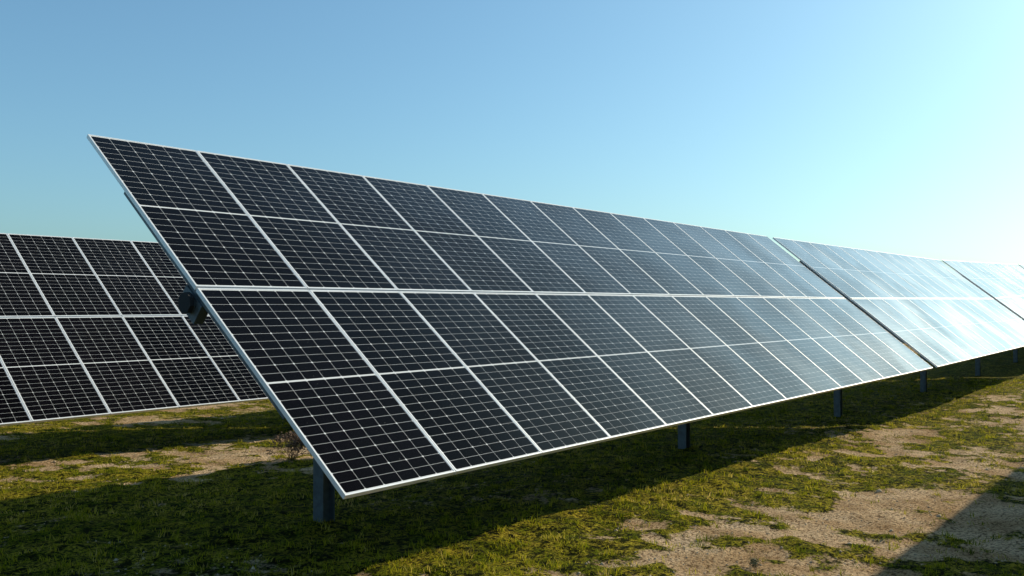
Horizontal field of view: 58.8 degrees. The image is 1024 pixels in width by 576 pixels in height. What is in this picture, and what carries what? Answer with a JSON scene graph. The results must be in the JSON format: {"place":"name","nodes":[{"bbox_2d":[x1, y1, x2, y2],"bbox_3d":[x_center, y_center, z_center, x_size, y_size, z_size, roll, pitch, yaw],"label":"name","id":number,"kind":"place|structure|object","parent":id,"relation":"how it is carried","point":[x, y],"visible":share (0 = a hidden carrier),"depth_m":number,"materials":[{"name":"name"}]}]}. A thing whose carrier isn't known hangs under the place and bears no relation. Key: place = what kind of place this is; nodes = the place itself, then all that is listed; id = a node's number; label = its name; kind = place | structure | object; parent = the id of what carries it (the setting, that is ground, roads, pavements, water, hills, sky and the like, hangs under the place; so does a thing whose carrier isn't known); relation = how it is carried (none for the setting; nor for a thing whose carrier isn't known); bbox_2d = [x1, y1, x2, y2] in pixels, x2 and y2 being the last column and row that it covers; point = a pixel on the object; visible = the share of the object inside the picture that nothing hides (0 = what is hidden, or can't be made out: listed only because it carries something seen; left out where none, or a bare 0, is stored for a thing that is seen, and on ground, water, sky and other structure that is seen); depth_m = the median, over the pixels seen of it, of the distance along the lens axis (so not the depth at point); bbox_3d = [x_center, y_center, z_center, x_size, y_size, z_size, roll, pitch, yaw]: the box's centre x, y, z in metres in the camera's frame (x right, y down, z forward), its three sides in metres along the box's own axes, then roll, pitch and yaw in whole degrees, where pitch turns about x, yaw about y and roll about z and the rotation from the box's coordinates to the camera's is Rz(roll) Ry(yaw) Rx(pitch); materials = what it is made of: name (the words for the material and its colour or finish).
{"place":"outdoors","nodes":[
{"label":"outdoors","id":0,"kind":"place"},
{"bbox_2d":[0,343,1023,575],"bbox_3d":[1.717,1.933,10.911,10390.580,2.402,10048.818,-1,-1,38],"label":"ground","id":1,"kind":"structure","parent":0,"point":[1001,366],"depth_m":9.80,"materials":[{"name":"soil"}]},
{"bbox_2d":[0,233,268,425],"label":"solar panel array","id":2,"kind":"object","parent":1,"relation":"on","point":[92,327],"visible":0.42,"depth_m":15.19,"materials":[{"name":"black glass"}]},
{"bbox_2d":[265,431,310,459],"bbox_3d":[-3.152,2.299,13.115,0.626,0.463,0.740,-1,-1,38],"label":"dry shrub","id":3,"kind":"object","parent":1,"relation":"on","point":[295,439],"visible":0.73,"depth_m":13.08,"materials":[{"name":"brown plant"}]},
{"bbox_2d":[86,134,932,522],"bbox_3d":[2.366,0.936,13.582,3.585,4.540,16.050,-1,-1,38],"label":"solar panel array","id":4,"kind":"object","parent":1,"relation":"on","point":[380,334],"visible":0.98,"depth_m":9.51,"materials":[{"name":"black glass"}]},
{"bbox_2d":[1,413,1023,575],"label":"stones","id":5,"kind":"object","parent":1,"relation":"on","point":[602,563],"visible":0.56,"depth_m":8.92,"materials":[{"name":"beige stone"}]},
{"bbox_2d":[748,557,760,567],"bbox_3d":[1.894,2.159,7.124,0.107,0.124,0.186,-1,-1,26],"label":"weed plant","id":6,"kind":"object","parent":1,"relation":"on","point":[753,562],"visible":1,"depth_m":7.08,"materials":[{"name":"green plant"}]},
{"bbox_2d":[772,237,1023,391],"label":"solar panel array","id":7,"kind":"object","parent":1,"relation":"on","point":[936,313],"visible":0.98,"depth_m":24.03,"materials":[{"name":"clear glass"}]},
{"bbox_2d":[942,260,1023,361],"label":"solar panel array","id":8,"kind":"object","parent":1,"relation":"on","point":[1002,284],"visible":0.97,"depth_m":36.52,"materials":[{"name":"black glass"}]},
{"bbox_2d":[0,0,1023,270],"label":"sky","id":9,"kind":"structure","parent":0,"point":[887,126],"materials":[{"name":"blue"}]}
]}

